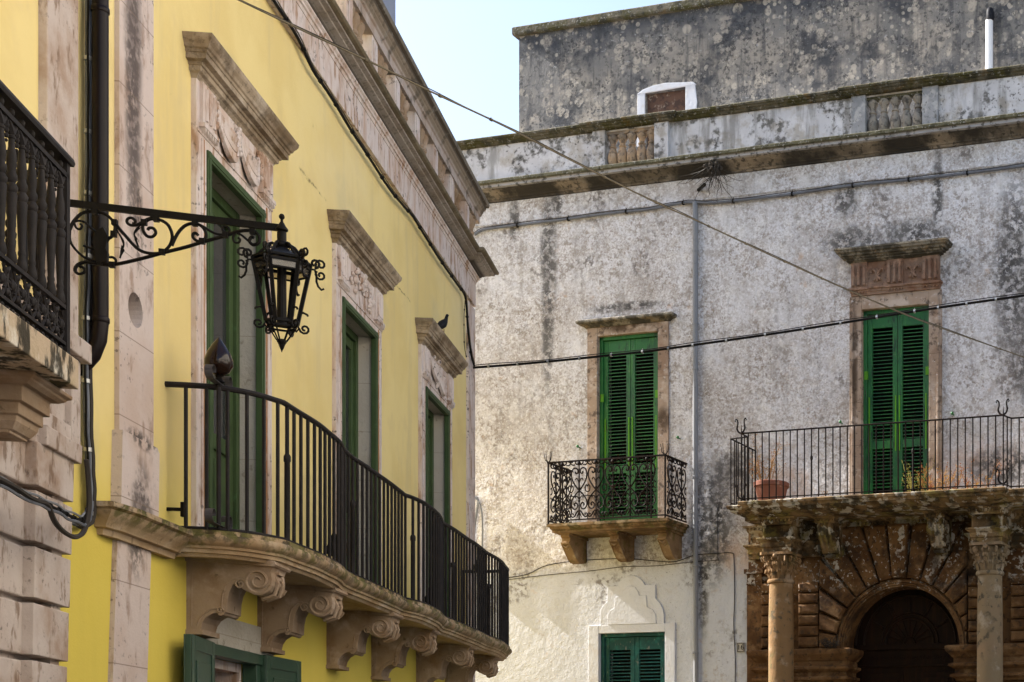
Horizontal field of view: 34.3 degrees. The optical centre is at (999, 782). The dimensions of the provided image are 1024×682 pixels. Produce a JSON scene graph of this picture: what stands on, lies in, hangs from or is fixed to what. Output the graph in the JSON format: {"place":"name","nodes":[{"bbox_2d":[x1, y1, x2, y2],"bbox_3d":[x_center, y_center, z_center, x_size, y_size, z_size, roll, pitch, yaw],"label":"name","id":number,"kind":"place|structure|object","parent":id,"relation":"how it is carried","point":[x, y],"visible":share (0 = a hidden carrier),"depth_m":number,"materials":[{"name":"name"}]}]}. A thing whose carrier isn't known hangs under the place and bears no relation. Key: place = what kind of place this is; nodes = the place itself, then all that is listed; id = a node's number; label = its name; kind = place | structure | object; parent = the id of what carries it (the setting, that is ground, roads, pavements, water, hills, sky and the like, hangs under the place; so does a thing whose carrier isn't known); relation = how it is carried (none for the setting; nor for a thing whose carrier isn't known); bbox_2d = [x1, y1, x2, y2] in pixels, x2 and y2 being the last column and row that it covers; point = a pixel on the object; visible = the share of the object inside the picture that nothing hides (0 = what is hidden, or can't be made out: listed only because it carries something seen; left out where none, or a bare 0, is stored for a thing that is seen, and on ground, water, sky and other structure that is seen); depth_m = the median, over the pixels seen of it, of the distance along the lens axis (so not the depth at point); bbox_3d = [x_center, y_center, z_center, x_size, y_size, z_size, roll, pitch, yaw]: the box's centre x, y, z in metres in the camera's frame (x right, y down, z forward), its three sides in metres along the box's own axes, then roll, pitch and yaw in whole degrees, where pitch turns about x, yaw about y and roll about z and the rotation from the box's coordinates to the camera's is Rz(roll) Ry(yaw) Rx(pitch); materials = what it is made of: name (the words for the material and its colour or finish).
{"place":"outdoors","nodes":[
{"label":"outdoors","id":0,"kind":"place"},
{"bbox_2d":[327,535,346,555],"bbox_3d":[-6.688,-2.273,15.303,0.260,0.447,0.260,0,0,-8],"label":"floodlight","id":1,"kind":"object","parent":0,"point":[331,546],"visible":0.06,"depth_m":15.18,"materials":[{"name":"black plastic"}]},
{"bbox_2d":[395,0,679,140],"label":"sky","id":2,"kind":"structure","parent":0,"point":[466,52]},
{"label":"ground","id":3,"kind":"structure","parent":0,"visible":0},
{"bbox_2d":[0,0,91,681],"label":"quoined house","id":4,"kind":"structure","parent":3,"relation":"on","point":[45,350],"depth_m":9.29,"materials":[{"name":"yellow stone"}]},
{"bbox_2d":[0,459,91,538],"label":"conduit loop","id":5,"kind":"object","parent":4,"relation":"attached to","point":[55,522],"visible":1,"depth_m":9.52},
{"bbox_2d":[0,476,93,526],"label":"cable bundle","id":6,"kind":"object","parent":4,"relation":"attached to","point":[62,511],"visible":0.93,"depth_m":9.31,"materials":[{"name":"black rubber"}]},
{"bbox_2d":[21,179,324,351],"bbox_3d":[-5.233,-3.265,9.623,1.736,0.990,0.508,0,0,-13],"label":"wall lantern","id":7,"kind":"object","parent":4,"relation":"attached to","point":[280,257],"depth_m":9.65,"materials":[{"name":"black metal"}]},
{"bbox_2d":[59,0,511,681],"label":"yellow house","id":8,"kind":"structure","parent":3,"relation":"on","point":[347,422],"depth_m":14.32,"materials":[{"name":"paint"}]},
{"bbox_2d":[72,0,96,528],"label":"cable riser","id":9,"kind":"object","parent":8,"relation":"attached to","point":[87,388],"visible":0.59,"depth_m":10.73,"materials":[{"name":"metal"}]},
{"bbox_2d":[80,0,109,375],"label":"drain pipe","id":10,"kind":"object","parent":8,"relation":"attached to","point":[99,317],"visible":0.86,"depth_m":10.72,"materials":[{"name":"black metal"}]},
{"bbox_2d":[166,502,183,516],"bbox_3d":[-6.659,-2.203,12.236,0.145,0.120,0.032,0,0,-8],"label":"wall anchor","id":11,"kind":"object","parent":8,"relation":"attached to","point":[181,509],"depth_m":12.23,"materials":[{"name":"black metal"}]},
{"bbox_2d":[204,337,232,383],"bbox_3d":[-6.337,-3.422,12.293,0.212,0.375,0.212,0,0,-8],"label":"bulb finial","id":12,"kind":"object","parent":8,"relation":"on","point":[218,355],"visible":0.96,"depth_m":12.23,"materials":[{"name":"black metal"}]},
{"bbox_2d":[212,187,239,529],"bbox_3d":[-7.122,-3.700,13.607,0.110,3.280,1.320,0,0,-8],"label":"french door","id":13,"kind":"structure","parent":8,"relation":"in","point":[225,269],"depth_m":14.09,"materials":[{"name":"green paint"}]},
{"bbox_2d":[184,634,300,681],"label":"shutters","id":14,"kind":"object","parent":8,"relation":"in","point":[201,655],"depth_m":13.82,"materials":[{"name":"green paint"}]},
{"bbox_2d":[346,325,357,573],"bbox_3d":[-7.655,-3.700,17.501,0.110,3.280,1.320,0,0,-8],"label":"french door","id":15,"kind":"structure","parent":8,"relation":"in","point":[351,338],"depth_m":17.99,"materials":[{"name":"green paint"}]},
{"bbox_2d":[272,0,474,364],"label":"facade cable","id":16,"kind":"object","parent":8,"relation":"attached to","point":[335,102],"visible":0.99,"depth_m":17.80,"materials":[{"name":"black rubber"}]},
{"bbox_2d":[463,303,466,356],"bbox_3d":[-8.164,-6.969,23.134,0.018,0.924,0.190,0,0,-8],"label":"insulator wire","id":17,"kind":"object","parent":16,"relation":"hanging from","point":[464,325],"visible":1,"depth_m":23.07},
{"bbox_2d":[428,409,433,506],"bbox_3d":[-8.178,-3.700,21.325,0.110,3.280,1.320,0,0,-8],"label":"french door","id":18,"kind":"structure","parent":8,"relation":"in","point":[430,415],"depth_m":21.90,"materials":[{"name":"green paint"}]},
{"bbox_2d":[437,314,448,328],"bbox_3d":[-7.717,-6.358,20.959,0.147,0.277,0.204,0,0,-8],"label":"pigeon","id":19,"kind":"object","parent":8,"relation":"on","point":[442,323],"visible":0.83,"depth_m":20.93,"materials":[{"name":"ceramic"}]},
{"bbox_2d":[473,293,1023,368],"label":"overhead cable","id":20,"kind":"object","parent":8,"relation":"attached to","point":[766,334],"visible":0.99,"depth_m":23.05,"materials":[{"name":"metal"}]},
{"bbox_2d":[457,64,1023,681],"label":"white house","id":21,"kind":"structure","parent":3,"relation":"on","point":[583,468],"depth_m":26.54,"materials":[{"name":"paint"}]},
{"bbox_2d":[475,496,478,530],"bbox_3d":[-9.766,-4.528,28.224,0.147,1.606,0.038,0,0,16],"label":"wall conduit","id":22,"kind":"object","parent":21,"relation":"attached to","point":[477,507],"depth_m":28.20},
{"bbox_2d":[475,497,482,546],"bbox_3d":[-9.690,-4.674,28.171,0.202,1.268,0.031,0,0,16],"label":"wall conduit","id":23,"kind":"object","parent":21,"relation":"attached to","point":[481,519],"depth_m":28.14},
{"bbox_2d":[509,518,718,579],"bbox_3d":[-7.054,-4.313,27.482,4.313,1.134,0.010,0,0,16],"label":"wall wire","id":24,"kind":"object","parent":21,"relation":"attached to","point":[634,566],"depth_m":27.33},
{"bbox_2d":[509,552,735,681],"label":"wall wire","id":25,"kind":"object","parent":21,"relation":"attached to","point":[668,561],"depth_m":26.96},
{"bbox_2d":[238,0,1023,357],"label":"overhead cable","id":26,"kind":"object","parent":21,"relation":"attached to","point":[290,24],"visible":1,"depth_m":15.13,"materials":[{"name":"black rubber"}]},
{"bbox_2d":[692,199,698,681],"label":"downpipe","id":27,"kind":"object","parent":21,"relation":"attached to","point":[695,477],"visible":1,"depth_m":26.92,"materials":[{"name":"grey metal"}]},
{"bbox_2d":[697,183,705,191],"bbox_3d":[-5.296,-10.556,26.892,0.060,0.090,0.252,0,0,-39],"label":"drain spout","id":28,"kind":"object","parent":21,"relation":"attached to","point":[699,188],"visible":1,"depth_m":26.87,"materials":[{"name":"black metal"}]},
{"bbox_2d":[677,160,745,205],"bbox_3d":[-5.070,-10.470,26.638,1.227,0.879,0.768,0,0,-9],"label":"root clump","id":29,"kind":"object","parent":21,"relation":"hanging from","point":[711,166],"visible":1,"depth_m":26.56,"materials":[{"name":"brown plant"}]},
{"bbox_2d":[737,642,744,651],"bbox_3d":[-4.579,-2.380,26.765,0.150,0.170,0.026,0,0,16],"label":"house number","id":30,"kind":"object","parent":21,"relation":"attached to","point":[740,647],"visible":1,"depth_m":26.75,"materials":[{"name":"tile"}]},
{"bbox_2d":[474,163,1023,235],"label":"facade conduit","id":31,"kind":"object","parent":21,"relation":"attached to","point":[792,193],"visible":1,"depth_m":26.61,"materials":[{"name":"grey metal"}]},
{"bbox_2d":[512,0,1023,152],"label":"tower house","id":32,"kind":"structure","parent":21,"relation":"on","point":[682,55],"depth_m":32.27,"materials":[{"name":"stone"}]},
{"bbox_2d":[647,90,684,146],"bbox_3d":[-7.175,-14.175,32.935,0.970,1.550,0.210,0,0,16],"label":"blocked window","id":33,"kind":"structure","parent":32,"relation":"in","point":[674,100],"depth_m":32.84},
{"bbox_2d":[986,7,993,68],"bbox_3d":[-0.205,-13.268,30.587,0.175,4.735,0.164,0,0,16],"label":"vent pipe","id":34,"kind":"object","parent":32,"relation":"attached to","point":[989,34],"visible":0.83,"depth_m":30.53,"materials":[{"name":"white plastic"}]},
{"bbox_2d":[753,479,788,499],"bbox_3d":[-3.881,-4.890,25.723,0.610,0.380,0.610,0,0,16],"label":"flower pot","id":35,"kind":"object","parent":21,"relation":"on","point":[772,488],"visible":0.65,"depth_m":25.50,"materials":[{"name":"ceramic"}]},
{"bbox_2d":[745,434,789,479],"bbox_3d":[-3.928,-5.454,25.759,0.846,0.853,0.488,0,0,16],"label":"dried plant","id":36,"kind":"object","parent":35,"relation":"on","point":[771,468],"visible":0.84,"depth_m":25.69,"materials":[{"name":"brown plant"}]},
{"bbox_2d":[817,634,846,648],"bbox_3d":[-2.878,-2.419,25.969,0.516,0.314,0.292,0,0,-7],"label":"dried weed","id":37,"kind":"object","parent":21,"relation":"on","point":[832,643],"visible":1,"depth_m":25.95,"materials":[{"name":"brown plant"}]},
{"bbox_2d":[901,455,934,491],"bbox_3d":[-1.382,-5.062,25.253,0.564,0.730,0.399,0,0,-20],"label":"dried weed","id":38,"kind":"object","parent":21,"relation":"on","point":[910,477],"visible":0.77,"depth_m":25.20,"materials":[{"name":"plant"}]},
{"bbox_2d":[914,459,966,490],"bbox_3d":[-1.018,-5.040,25.242,0.857,0.687,0.505,0,0,16],"label":"dried weed","id":39,"kind":"object","parent":21,"relation":"on","point":[930,482],"visible":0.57,"depth_m":25.22,"materials":[{"name":"brown plant"}]},
{"bbox_2d":[960,459,1001,487],"bbox_3d":[-0.298,-5.001,25.050,0.752,0.610,0.422,0,0,16],"label":"dried weed","id":40,"kind":"object","parent":21,"relation":"on","point":[967,483],"visible":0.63,"depth_m":25.02,"materials":[{"name":"brown plant"}]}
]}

